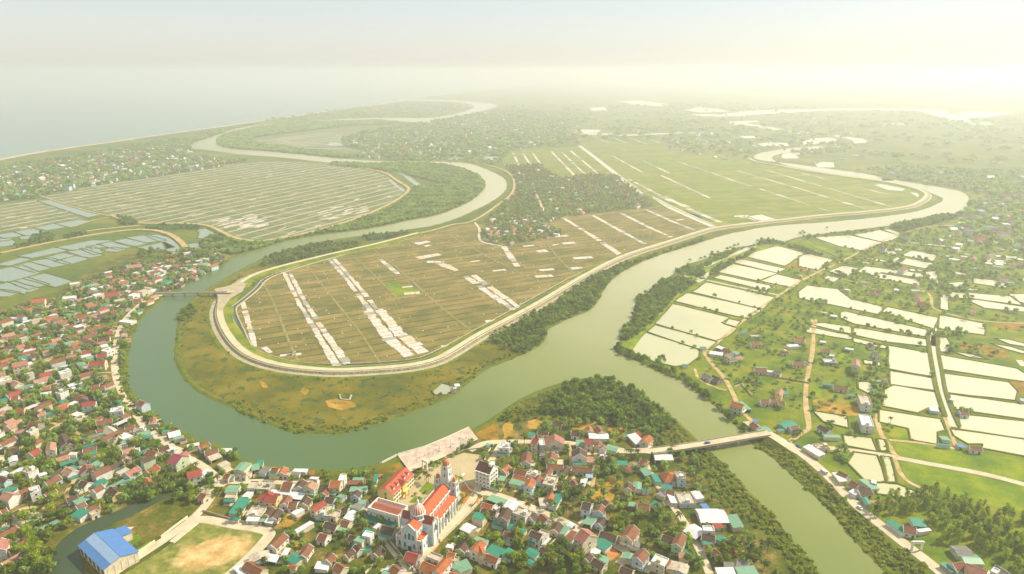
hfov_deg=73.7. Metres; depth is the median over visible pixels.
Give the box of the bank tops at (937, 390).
[926,333,961,425]
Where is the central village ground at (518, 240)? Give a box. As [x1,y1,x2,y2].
[477,165,654,244]
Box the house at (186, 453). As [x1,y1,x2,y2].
[181,451,190,460]
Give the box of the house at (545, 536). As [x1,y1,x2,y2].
[538,529,550,546]
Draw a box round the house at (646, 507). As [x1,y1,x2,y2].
[636,503,649,514]
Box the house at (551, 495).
[544,492,555,501]
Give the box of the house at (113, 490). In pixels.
[104,486,124,501]
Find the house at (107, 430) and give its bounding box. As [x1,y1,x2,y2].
[103,426,116,434]
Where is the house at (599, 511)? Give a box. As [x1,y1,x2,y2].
[593,504,605,519]
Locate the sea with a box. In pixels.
[0,79,616,157]
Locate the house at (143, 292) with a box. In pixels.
[137,288,151,296]
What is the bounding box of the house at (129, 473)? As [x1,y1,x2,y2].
[121,465,141,479]
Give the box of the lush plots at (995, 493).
[770,273,1023,510]
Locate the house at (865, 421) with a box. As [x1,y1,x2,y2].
[857,414,873,433]
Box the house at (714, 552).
[710,548,722,561]
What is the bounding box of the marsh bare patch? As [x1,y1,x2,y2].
[258,380,355,409]
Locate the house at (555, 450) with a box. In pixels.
[552,448,558,453]
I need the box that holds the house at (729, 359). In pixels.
[724,353,735,364]
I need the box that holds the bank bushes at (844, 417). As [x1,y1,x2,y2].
[0,235,1022,496]
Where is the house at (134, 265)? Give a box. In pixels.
[127,264,141,267]
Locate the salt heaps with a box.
[247,228,690,362]
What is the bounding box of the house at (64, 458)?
[56,454,69,461]
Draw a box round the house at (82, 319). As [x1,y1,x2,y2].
[79,314,90,323]
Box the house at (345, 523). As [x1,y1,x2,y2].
[339,520,352,530]
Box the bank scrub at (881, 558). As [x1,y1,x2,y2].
[289,372,927,573]
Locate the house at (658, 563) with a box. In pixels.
[650,553,668,573]
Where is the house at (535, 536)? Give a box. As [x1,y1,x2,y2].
[528,530,546,547]
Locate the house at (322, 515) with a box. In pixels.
[315,504,334,520]
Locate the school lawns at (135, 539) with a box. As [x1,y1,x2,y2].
[128,534,150,549]
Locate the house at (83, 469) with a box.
[79,464,93,477]
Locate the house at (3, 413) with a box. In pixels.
[0,410,8,421]
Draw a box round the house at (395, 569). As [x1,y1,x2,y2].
[387,564,404,573]
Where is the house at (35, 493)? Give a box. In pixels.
[29,485,41,501]
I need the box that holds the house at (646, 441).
[639,434,653,447]
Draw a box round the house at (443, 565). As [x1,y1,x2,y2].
[432,557,452,573]
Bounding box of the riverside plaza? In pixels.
[398,428,477,466]
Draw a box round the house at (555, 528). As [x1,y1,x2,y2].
[549,521,563,536]
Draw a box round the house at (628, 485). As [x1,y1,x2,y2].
[623,481,632,493]
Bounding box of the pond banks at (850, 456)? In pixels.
[0,200,1023,498]
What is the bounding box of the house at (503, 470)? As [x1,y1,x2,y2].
[499,464,511,475]
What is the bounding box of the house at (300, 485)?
[292,479,307,491]
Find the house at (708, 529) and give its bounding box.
[702,525,714,534]
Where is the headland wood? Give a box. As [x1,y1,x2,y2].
[499,374,676,435]
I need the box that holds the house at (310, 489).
[302,480,318,497]
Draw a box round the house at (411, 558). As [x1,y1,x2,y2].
[403,551,421,567]
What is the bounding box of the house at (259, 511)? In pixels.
[245,505,266,518]
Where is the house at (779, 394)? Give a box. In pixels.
[775,389,783,401]
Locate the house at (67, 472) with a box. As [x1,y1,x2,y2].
[61,467,79,480]
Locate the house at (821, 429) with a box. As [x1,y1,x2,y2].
[816,424,832,434]
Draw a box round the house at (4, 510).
[0,507,8,515]
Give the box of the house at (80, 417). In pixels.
[69,413,87,425]
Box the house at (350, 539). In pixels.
[347,535,356,544]
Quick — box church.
[396,459,459,554]
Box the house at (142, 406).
[135,400,150,412]
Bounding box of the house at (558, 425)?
[552,422,561,429]
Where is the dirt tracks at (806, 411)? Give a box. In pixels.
[0,225,1023,511]
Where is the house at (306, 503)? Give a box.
[298,496,312,510]
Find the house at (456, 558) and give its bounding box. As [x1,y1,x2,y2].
[450,555,458,565]
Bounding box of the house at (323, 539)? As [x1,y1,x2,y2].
[316,532,331,545]
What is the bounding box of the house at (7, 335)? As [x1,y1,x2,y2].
[1,332,14,339]
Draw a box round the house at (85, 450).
[82,446,97,452]
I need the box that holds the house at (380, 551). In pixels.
[370,546,385,560]
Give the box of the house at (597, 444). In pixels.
[594,441,602,451]
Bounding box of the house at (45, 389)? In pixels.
[40,386,50,391]
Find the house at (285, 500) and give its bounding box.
[279,495,292,509]
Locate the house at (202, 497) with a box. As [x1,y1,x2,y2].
[196,492,210,503]
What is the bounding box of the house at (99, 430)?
[96,428,104,433]
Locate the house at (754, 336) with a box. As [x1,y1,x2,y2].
[749,334,759,339]
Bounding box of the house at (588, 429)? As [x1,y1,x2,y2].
[584,425,593,435]
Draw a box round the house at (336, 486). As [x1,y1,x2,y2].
[328,481,342,495]
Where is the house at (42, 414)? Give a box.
[38,411,45,419]
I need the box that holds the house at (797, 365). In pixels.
[790,362,804,367]
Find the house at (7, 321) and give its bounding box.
[0,317,13,326]
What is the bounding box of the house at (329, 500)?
[324,496,337,504]
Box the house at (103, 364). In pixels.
[87,360,107,371]
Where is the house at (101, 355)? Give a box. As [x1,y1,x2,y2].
[96,353,107,360]
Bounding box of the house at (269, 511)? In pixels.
[262,506,275,519]
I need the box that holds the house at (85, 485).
[77,480,92,491]
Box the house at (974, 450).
[967,446,982,454]
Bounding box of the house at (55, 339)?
[50,337,60,341]
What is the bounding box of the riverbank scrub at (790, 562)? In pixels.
[690,444,932,573]
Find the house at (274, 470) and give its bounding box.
[268,467,279,473]
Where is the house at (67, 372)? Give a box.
[58,368,71,378]
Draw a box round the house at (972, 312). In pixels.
[969,309,975,314]
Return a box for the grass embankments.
[621,240,851,348]
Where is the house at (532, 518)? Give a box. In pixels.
[528,512,537,525]
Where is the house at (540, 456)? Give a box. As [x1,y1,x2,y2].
[539,452,546,460]
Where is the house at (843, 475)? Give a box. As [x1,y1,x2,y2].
[836,470,850,481]
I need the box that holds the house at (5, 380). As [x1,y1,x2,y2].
[0,376,11,386]
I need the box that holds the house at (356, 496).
[350,489,362,501]
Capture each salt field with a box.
[0,162,404,239]
[237,207,708,362]
[252,125,404,152]
[500,147,611,176]
[580,139,917,225]
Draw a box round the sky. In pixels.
[0,0,1023,79]
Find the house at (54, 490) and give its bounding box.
[42,489,58,501]
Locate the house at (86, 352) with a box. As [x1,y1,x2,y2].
[81,350,92,354]
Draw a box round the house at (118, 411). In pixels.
[109,406,125,417]
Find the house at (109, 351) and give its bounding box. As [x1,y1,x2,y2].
[101,347,114,356]
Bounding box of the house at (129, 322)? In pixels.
[118,319,136,325]
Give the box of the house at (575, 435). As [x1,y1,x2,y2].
[571,430,579,439]
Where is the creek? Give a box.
[50,485,185,573]
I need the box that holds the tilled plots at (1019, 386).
[787,263,1023,394]
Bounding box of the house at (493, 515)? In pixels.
[479,508,498,519]
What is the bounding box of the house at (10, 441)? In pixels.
[0,436,17,448]
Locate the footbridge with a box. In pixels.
[154,291,226,296]
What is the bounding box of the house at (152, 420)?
[149,417,156,423]
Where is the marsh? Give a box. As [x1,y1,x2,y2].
[180,227,745,429]
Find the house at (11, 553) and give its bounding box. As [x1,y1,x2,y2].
[7,537,27,556]
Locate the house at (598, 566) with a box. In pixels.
[590,558,607,573]
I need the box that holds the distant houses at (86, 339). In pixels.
[0,107,1023,572]
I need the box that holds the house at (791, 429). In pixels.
[787,425,799,433]
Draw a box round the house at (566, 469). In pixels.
[559,466,570,479]
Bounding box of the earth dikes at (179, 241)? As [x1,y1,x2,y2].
[0,161,516,253]
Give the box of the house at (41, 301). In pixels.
[30,298,46,307]
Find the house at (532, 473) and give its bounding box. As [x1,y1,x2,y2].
[527,468,540,477]
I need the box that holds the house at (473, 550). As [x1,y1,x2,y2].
[469,540,486,561]
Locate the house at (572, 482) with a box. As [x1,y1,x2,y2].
[568,479,577,485]
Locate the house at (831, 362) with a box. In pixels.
[822,358,836,365]
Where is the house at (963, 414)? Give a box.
[957,411,969,418]
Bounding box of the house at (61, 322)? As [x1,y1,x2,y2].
[57,319,70,326]
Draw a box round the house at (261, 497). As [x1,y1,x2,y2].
[257,494,265,505]
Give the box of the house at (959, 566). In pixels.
[947,561,965,573]
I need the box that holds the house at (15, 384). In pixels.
[9,380,23,390]
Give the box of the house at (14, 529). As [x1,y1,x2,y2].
[0,525,19,537]
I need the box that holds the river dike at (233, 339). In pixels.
[206,157,933,378]
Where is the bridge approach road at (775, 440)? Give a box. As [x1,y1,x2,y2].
[143,291,802,460]
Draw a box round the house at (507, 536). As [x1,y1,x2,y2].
[503,531,514,541]
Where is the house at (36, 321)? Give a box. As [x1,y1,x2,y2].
[30,317,44,324]
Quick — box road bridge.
[650,430,770,455]
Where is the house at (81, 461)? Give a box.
[78,453,87,464]
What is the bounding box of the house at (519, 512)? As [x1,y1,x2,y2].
[512,506,530,525]
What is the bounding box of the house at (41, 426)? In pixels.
[26,421,44,429]
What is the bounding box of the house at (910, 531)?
[901,524,916,538]
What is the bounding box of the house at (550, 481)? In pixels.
[542,474,557,492]
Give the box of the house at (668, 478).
[659,472,676,484]
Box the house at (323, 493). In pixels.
[319,487,330,498]
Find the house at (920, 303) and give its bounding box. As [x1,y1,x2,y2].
[916,301,926,306]
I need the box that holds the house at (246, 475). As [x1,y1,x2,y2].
[235,470,251,480]
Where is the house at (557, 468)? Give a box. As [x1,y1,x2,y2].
[546,464,563,472]
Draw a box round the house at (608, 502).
[603,499,611,510]
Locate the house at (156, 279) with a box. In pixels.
[151,276,162,282]
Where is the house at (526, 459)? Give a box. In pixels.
[520,451,532,467]
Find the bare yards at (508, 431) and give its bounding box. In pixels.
[276,399,887,556]
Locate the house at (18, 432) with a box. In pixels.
[14,429,24,436]
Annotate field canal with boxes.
[232,227,708,365]
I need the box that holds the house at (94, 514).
[88,509,99,520]
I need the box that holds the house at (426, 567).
[418,560,435,573]
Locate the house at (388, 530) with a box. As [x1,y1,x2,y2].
[378,525,398,539]
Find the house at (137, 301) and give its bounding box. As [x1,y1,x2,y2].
[132,299,141,303]
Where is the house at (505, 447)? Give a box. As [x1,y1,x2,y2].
[499,442,512,455]
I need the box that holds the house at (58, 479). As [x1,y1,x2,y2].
[41,475,62,485]
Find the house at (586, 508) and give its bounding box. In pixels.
[580,501,592,517]
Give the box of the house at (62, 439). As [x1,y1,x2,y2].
[57,434,68,447]
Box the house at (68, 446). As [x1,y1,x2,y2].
[63,438,76,450]
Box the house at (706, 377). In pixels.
[701,372,713,382]
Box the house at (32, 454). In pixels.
[25,447,42,459]
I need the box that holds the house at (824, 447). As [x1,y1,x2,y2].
[813,443,829,452]
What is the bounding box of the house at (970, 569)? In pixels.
[964,563,987,573]
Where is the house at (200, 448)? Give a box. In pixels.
[196,442,210,453]
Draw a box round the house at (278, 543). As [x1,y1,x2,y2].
[266,532,288,553]
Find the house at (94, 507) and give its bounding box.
[85,503,100,511]
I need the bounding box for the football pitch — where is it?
[125,523,262,573]
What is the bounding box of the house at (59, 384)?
[55,377,68,386]
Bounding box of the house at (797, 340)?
[794,338,804,343]
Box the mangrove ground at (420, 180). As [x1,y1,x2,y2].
[206,122,470,254]
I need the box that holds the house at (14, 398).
[10,396,20,403]
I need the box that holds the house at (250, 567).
[241,561,268,573]
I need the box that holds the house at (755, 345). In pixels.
[748,342,761,348]
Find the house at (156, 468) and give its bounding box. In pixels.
[143,464,160,477]
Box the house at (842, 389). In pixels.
[833,385,848,392]
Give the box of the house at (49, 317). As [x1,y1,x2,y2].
[44,315,57,320]
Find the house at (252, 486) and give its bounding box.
[246,481,258,492]
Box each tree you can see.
[0,564,15,573]
[1,512,13,521]
[1,561,16,573]
[5,531,17,541]
[9,541,20,551]
[11,471,19,479]
[14,471,24,478]
[14,558,29,565]
[16,509,29,518]
[17,550,28,557]
[18,477,26,488]
[18,510,31,521]
[18,542,29,549]
[20,440,30,446]
[20,525,31,535]
[21,459,31,466]
[23,445,35,452]
[24,530,35,537]
[25,501,33,512]
[26,534,39,540]
[28,548,40,558]
[32,540,43,546]
[33,559,44,573]
[33,560,44,570]
[36,455,45,463]
[38,547,46,555]
[38,565,46,573]
[39,554,53,561]
[40,526,53,539]
[41,438,50,444]
[41,561,51,571]
[42,511,51,520]
[44,457,56,467]
[44,501,54,510]
[44,523,54,529]
[45,491,56,500]
[48,483,59,489]
[49,548,58,558]
[50,510,61,519]
[55,507,66,518]
[60,422,68,431]
[63,516,73,526]
[68,483,77,492]
[71,436,81,444]
[82,453,93,459]
[85,422,95,430]
[95,452,105,460]
[95,498,105,507]
[98,448,107,453]
[99,440,108,447]
[103,456,113,465]
[113,453,122,459]
[114,494,121,505]
[117,485,126,490]
[127,418,135,424]
[129,438,137,444]
[132,472,140,480]
[133,456,142,465]
[133,493,140,501]
[139,490,145,498]
[145,486,156,491]
[147,489,155,495]
[156,481,165,492]
[157,454,165,459]
[167,471,175,479]
[170,491,178,497]
[176,470,184,478]
[176,479,186,489]
[186,489,195,495]
[187,494,195,501]
[200,477,208,484]
[204,471,213,477]
[213,486,223,492]
[235,507,243,518]
[260,556,267,565]
[339,538,347,551]
[340,488,348,501]
[355,509,364,514]
[372,538,379,548]
[395,555,403,561]
[457,536,463,542]
[467,538,474,546]
[482,510,489,520]
[492,530,500,539]
[495,502,504,509]
[497,565,506,572]
[510,551,521,562]
[511,554,516,564]
[513,529,524,537]
[513,535,522,544]
[516,518,523,527]
[516,561,523,568]
[519,552,527,561]
[535,559,544,571]
[542,543,551,549]
[548,551,557,558]
[548,558,555,572]
[552,540,558,548]
[555,536,561,547]
[556,483,563,491]
[557,546,565,555]
[557,555,564,567]
[558,535,566,544]
[561,540,569,551]
[564,550,572,558]
[568,552,580,560]
[573,488,581,495]
[575,547,584,555]
[577,482,584,489]
[584,564,591,571]
[599,487,606,498]
[605,505,613,515]
[608,516,616,524]
[614,514,620,524]
[616,519,625,527]
[623,518,631,526]
[638,510,646,517]
[640,543,649,549]
[643,512,651,525]
[660,542,670,551]
[663,516,671,529]
[666,550,672,559]
[674,524,683,532]
[675,511,682,523]
[683,552,692,560]
[685,531,691,540]
[694,555,704,561]
[704,548,711,554]
[715,554,722,561]
[719,550,728,560]
[722,501,730,510]
[722,542,731,551]
[725,554,731,561]
[730,541,737,552]
[731,534,738,539]
[731,540,741,548]
[745,551,754,558]
[749,546,758,552]
[751,552,758,561]
[752,550,762,556]
[759,539,766,548]
[759,559,770,568]
[766,539,773,551]
[867,502,874,512]
[874,495,881,507]
[877,500,884,511]
[884,495,891,507]
[885,488,893,498]
[888,493,894,506]
[892,501,898,513]
[893,489,898,497]
[898,499,904,510]
[903,501,911,512]
[905,486,909,497]
[908,501,917,512]
[909,491,916,502]
[919,484,928,496]
[920,491,927,504]
[926,494,933,508]
[927,484,933,493]
[929,512,937,525]
[930,503,936,511]
[931,517,938,528]
[933,481,940,494]
[934,487,940,498]
[934,508,940,516]
[936,498,941,507]
[939,529,946,541]
[941,500,948,512]
[942,486,951,496]
[943,511,951,522]
[943,519,948,528]
[944,491,951,502]
[946,524,955,535]
[946,532,952,542]
[949,503,960,516]
[950,494,957,503]
[952,497,962,509]
[954,520,962,533]
[954,529,962,542]
[957,513,965,523]
[958,502,967,513]
[960,494,966,505]
[962,518,972,530]
[968,503,974,511]
[969,523,978,537]
[972,515,978,523]
[973,529,983,542]
[974,501,983,511]
[974,521,982,534]
[976,531,986,545]
[979,511,987,520]
[979,516,984,527]
[982,539,990,551]
[984,505,990,516]
[985,530,996,543]
[986,517,992,528]
[986,523,993,535]
[989,541,998,553]
[991,525,999,538]
[993,515,1002,528]
[995,510,1002,523]
[997,536,1005,549]
[1001,517,1009,532]
[1001,547,1011,560]
[1003,502,1011,516]
[1005,521,1012,531]
[1005,531,1013,546]
[1005,540,1014,553]
[1006,516,1014,528]
[1008,506,1015,516]
[1010,565,1018,573]
[1012,530,1018,540]
[1012,540,1019,554]
[1014,556,1023,572]
[1016,543,1023,556]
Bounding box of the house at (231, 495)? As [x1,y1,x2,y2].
[224,493,237,502]
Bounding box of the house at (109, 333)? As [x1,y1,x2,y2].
[104,330,112,336]
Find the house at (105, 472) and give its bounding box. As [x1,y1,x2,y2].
[91,465,112,482]
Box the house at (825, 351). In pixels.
[821,349,830,354]
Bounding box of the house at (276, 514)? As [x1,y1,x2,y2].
[268,508,283,523]
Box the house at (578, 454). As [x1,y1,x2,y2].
[571,447,586,465]
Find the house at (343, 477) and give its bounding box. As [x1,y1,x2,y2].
[338,474,346,488]
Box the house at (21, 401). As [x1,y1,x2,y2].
[18,395,32,404]
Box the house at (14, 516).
[11,509,19,520]
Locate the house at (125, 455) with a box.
[121,452,131,463]
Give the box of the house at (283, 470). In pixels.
[276,466,288,478]
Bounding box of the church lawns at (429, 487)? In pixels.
[410,474,463,502]
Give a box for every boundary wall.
[138,540,154,552]
[161,516,187,537]
[202,509,250,523]
[365,510,413,570]
[365,556,383,573]
[382,454,396,462]
[398,427,468,453]
[409,541,438,570]
[440,496,482,541]
[452,447,492,453]
[464,481,479,493]
[735,383,752,396]
[750,372,805,382]
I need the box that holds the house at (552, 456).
[544,451,557,464]
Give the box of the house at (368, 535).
[362,530,373,545]
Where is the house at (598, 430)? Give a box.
[593,426,605,433]
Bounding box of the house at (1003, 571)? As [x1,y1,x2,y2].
[990,565,1010,573]
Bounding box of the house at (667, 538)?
[660,534,673,547]
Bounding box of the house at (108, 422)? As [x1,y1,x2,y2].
[96,418,112,428]
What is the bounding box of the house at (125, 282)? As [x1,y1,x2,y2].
[118,280,128,285]
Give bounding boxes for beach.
[0,81,572,159]
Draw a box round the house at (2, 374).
[0,372,5,377]
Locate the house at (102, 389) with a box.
[89,387,105,394]
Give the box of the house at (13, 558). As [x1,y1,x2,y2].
[0,552,22,566]
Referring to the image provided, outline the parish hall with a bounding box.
[363,497,407,526]
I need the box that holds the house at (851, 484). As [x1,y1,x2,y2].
[847,480,862,489]
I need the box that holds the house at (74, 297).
[62,295,76,300]
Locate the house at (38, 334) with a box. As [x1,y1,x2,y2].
[30,332,42,337]
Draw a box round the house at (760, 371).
[752,369,766,374]
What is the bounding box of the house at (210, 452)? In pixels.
[204,448,218,459]
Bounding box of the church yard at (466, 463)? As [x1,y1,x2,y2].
[394,453,482,538]
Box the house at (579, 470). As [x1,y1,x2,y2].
[571,467,592,475]
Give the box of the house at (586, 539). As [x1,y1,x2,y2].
[573,528,597,554]
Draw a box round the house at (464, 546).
[455,538,470,556]
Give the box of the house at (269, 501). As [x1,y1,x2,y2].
[263,495,280,509]
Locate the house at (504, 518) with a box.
[496,507,512,529]
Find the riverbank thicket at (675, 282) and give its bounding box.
[175,212,959,430]
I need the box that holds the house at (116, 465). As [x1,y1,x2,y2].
[110,460,124,473]
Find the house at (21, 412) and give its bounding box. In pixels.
[11,408,25,416]
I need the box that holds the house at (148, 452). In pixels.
[143,449,161,457]
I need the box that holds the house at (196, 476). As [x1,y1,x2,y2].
[186,468,204,484]
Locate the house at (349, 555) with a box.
[342,548,355,562]
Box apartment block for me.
[474,460,497,489]
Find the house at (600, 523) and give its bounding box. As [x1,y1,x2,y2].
[594,517,608,530]
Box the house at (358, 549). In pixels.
[352,544,364,557]
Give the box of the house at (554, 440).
[544,433,564,451]
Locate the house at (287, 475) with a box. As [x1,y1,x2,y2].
[282,471,291,479]
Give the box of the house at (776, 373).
[772,370,781,376]
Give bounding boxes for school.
[376,467,413,501]
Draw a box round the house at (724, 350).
[721,348,734,356]
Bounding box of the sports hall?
[77,525,138,573]
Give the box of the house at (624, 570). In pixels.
[618,566,634,573]
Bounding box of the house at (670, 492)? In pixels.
[665,490,674,495]
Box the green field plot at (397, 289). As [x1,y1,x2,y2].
[385,281,421,296]
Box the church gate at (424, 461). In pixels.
[421,459,427,470]
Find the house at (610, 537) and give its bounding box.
[598,531,618,545]
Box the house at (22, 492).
[16,485,32,498]
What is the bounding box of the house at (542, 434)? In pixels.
[537,431,548,437]
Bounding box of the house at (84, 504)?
[74,501,87,510]
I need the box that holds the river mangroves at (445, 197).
[202,161,485,252]
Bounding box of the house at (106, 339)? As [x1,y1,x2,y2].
[97,336,110,343]
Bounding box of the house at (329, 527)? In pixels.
[322,521,340,534]
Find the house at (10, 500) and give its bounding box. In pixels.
[0,492,21,508]
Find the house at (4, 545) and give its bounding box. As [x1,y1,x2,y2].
[0,537,11,559]
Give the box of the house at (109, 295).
[104,291,119,301]
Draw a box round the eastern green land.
[626,202,1023,573]
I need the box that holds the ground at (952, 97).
[0,79,1023,573]
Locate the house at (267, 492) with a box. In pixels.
[264,490,273,494]
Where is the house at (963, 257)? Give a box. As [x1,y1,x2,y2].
[959,255,967,259]
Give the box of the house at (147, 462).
[140,454,155,469]
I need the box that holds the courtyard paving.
[0,299,712,573]
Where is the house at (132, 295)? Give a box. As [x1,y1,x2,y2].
[127,293,139,298]
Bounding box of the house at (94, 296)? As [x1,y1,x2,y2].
[92,293,104,300]
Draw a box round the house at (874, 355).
[870,351,880,359]
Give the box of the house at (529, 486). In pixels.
[523,477,535,493]
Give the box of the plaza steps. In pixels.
[406,453,446,470]
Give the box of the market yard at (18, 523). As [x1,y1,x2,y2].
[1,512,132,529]
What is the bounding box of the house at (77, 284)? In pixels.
[70,282,80,288]
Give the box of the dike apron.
[215,281,245,311]
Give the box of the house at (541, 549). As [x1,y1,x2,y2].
[538,547,558,558]
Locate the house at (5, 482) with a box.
[0,475,12,487]
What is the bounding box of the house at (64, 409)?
[58,405,68,414]
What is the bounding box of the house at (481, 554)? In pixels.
[478,546,485,564]
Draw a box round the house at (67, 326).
[63,324,75,330]
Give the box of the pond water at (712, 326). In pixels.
[0,100,1023,496]
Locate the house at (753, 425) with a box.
[749,422,761,429]
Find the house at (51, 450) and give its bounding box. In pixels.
[45,442,56,458]
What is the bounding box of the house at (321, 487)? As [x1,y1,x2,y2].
[318,484,328,492]
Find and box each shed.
[0,397,7,402]
[0,471,9,477]
[0,526,9,532]
[1,485,18,492]
[8,455,17,465]
[9,465,27,476]
[16,383,33,389]
[18,355,28,359]
[25,402,39,410]
[29,382,46,388]
[38,471,47,478]
[39,519,60,530]
[43,345,55,349]
[47,411,56,417]
[58,399,68,404]
[59,458,78,467]
[64,340,74,344]
[69,452,78,457]
[69,474,80,481]
[70,507,90,522]
[72,495,89,505]
[73,488,83,494]
[76,361,87,368]
[82,433,98,443]
[82,442,95,448]
[86,355,94,359]
[86,450,96,457]
[87,458,96,464]
[91,460,103,468]
[92,478,108,486]
[92,479,108,488]
[105,479,126,489]
[112,418,129,428]
[119,433,132,440]
[119,478,135,486]
[137,430,150,438]
[138,446,150,456]
[143,435,152,440]
[148,419,160,427]
[161,429,168,435]
[162,279,173,282]
[166,446,177,454]
[167,430,180,440]
[173,435,183,442]
[179,437,186,443]
[187,442,198,449]
[201,485,209,491]
[202,468,211,475]
[207,453,222,463]
[209,480,219,487]
[223,498,235,504]
[224,485,240,494]
[228,497,250,516]
[230,474,235,481]
[230,517,240,522]
[232,462,251,473]
[233,563,247,573]
[241,491,253,498]
[246,515,259,523]
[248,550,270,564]
[251,463,259,474]
[257,460,263,470]
[258,466,271,477]
[259,517,265,525]
[264,517,274,526]
[266,553,279,563]
[268,473,279,479]
[271,489,293,496]
[280,548,290,559]
[285,551,303,565]
[290,471,300,477]
[291,492,304,500]
[293,468,307,475]
[295,521,313,537]
[309,476,318,486]
[314,561,329,572]
[335,493,346,502]
[336,526,349,532]
[343,510,355,523]
[347,480,362,487]
[349,486,367,494]
[350,503,364,510]
[352,477,364,480]
[353,536,365,546]
[358,500,366,506]
[362,528,375,536]
[363,545,371,554]
[373,474,378,484]
[373,523,381,531]
[377,533,390,540]
[446,544,454,551]
[451,561,466,573]
[456,558,472,573]
[459,523,476,535]
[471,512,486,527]
[474,536,489,545]
[485,543,505,557]
[486,494,507,504]
[489,484,498,491]
[491,519,502,530]
[494,504,499,511]
[497,451,507,456]
[498,475,506,487]
[502,547,517,562]
[503,499,519,510]
[506,523,526,538]
[509,478,524,489]
[526,492,536,499]
[526,547,540,560]
[526,559,534,568]
[527,432,535,438]
[538,498,547,508]
[548,493,562,510]
[558,523,570,536]
[565,530,576,543]
[566,521,575,529]
[573,462,582,466]
[576,440,584,448]
[579,478,587,489]
[582,515,597,530]
[587,456,593,464]
[588,433,608,441]
[590,547,601,556]
[597,538,612,553]
[597,555,610,563]
[606,444,618,454]
[616,460,627,467]
[619,492,625,499]
[621,552,633,564]
[625,466,632,473]
[627,433,640,447]
[628,502,635,510]
[630,540,639,551]
[632,462,641,471]
[633,431,643,438]
[633,481,641,493]
[640,467,651,476]
[641,488,650,494]
[651,474,663,484]
[651,500,661,509]
[653,453,673,463]
[656,492,666,500]
[661,484,671,491]
[665,560,670,573]
[665,560,677,573]
[667,494,678,505]
[674,562,689,573]
[678,552,688,562]
[682,524,702,539]
[690,490,703,502]
[695,509,729,526]
[700,503,709,508]
[702,541,712,546]
[709,351,722,357]
[712,523,723,533]
[715,534,726,543]
[715,567,735,573]
[723,561,735,570]
[727,514,743,531]
[733,351,739,356]
[735,356,744,362]
[735,565,758,573]
[736,559,749,566]
[738,401,751,411]
[739,331,748,335]
[753,426,772,431]
[776,420,797,431]
[776,428,784,433]
[783,391,788,397]
[786,344,798,349]
[803,444,824,459]
[822,383,833,387]
[822,434,840,440]
[832,472,846,484]
[846,394,854,398]
[848,489,857,498]
[858,479,879,491]
[861,497,870,508]
[870,499,896,508]
[885,519,904,536]
[909,517,927,527]
[917,528,931,535]
[928,406,938,414]
[936,443,950,448]
[939,436,951,442]
[940,562,955,573]
[949,545,974,560]
[955,443,966,449]
[960,554,984,567]
[992,265,1003,269]
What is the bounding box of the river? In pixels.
[128,99,968,573]
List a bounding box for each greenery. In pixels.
[0,101,1023,253]
[0,172,1023,573]
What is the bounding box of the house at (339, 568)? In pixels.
[331,562,348,573]
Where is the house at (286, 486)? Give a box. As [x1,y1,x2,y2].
[280,481,295,491]
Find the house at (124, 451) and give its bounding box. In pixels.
[121,446,135,456]
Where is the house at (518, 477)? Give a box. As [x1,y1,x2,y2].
[512,474,528,481]
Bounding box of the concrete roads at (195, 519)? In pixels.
[111,191,1023,573]
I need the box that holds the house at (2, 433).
[0,430,4,437]
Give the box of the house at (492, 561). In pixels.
[483,553,501,568]
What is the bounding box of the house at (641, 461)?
[639,459,649,465]
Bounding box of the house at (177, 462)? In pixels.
[167,453,189,471]
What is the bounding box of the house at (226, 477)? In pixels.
[222,473,232,482]
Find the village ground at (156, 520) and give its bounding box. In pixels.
[0,250,790,573]
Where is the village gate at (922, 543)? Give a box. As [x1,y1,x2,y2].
[910,541,924,550]
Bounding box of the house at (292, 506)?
[287,501,298,511]
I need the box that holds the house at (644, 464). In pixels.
[641,460,648,467]
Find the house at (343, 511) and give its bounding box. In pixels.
[340,507,349,516]
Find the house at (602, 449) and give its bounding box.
[598,445,606,454]
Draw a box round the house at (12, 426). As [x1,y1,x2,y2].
[3,419,24,432]
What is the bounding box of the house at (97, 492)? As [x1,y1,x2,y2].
[90,484,104,499]
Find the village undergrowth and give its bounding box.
[0,162,1021,414]
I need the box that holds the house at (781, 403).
[777,401,784,408]
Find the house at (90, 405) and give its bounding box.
[81,401,96,411]
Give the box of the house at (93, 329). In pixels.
[86,326,99,332]
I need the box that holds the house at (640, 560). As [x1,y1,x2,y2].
[631,548,649,571]
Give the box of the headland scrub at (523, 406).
[496,382,689,444]
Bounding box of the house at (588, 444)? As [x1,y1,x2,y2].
[584,438,593,451]
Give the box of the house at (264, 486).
[256,480,274,492]
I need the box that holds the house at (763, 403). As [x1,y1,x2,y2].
[758,400,769,406]
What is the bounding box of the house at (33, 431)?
[26,426,39,439]
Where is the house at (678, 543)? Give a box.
[671,532,686,555]
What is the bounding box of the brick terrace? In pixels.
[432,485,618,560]
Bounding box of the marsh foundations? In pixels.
[339,394,351,400]
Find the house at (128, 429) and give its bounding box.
[124,425,134,432]
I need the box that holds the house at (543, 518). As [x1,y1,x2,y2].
[537,513,551,527]
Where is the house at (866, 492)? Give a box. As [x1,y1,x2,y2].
[854,488,873,498]
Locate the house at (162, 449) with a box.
[156,444,169,454]
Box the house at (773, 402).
[769,398,777,405]
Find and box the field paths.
[262,152,738,362]
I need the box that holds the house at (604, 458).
[598,454,607,463]
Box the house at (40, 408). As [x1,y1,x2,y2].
[34,401,52,414]
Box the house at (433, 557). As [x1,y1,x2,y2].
[424,551,442,564]
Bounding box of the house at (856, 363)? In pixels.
[851,359,859,372]
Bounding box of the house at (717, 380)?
[711,375,722,384]
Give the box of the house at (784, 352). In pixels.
[780,349,787,355]
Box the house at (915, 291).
[910,289,920,293]
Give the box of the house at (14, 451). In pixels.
[5,447,20,455]

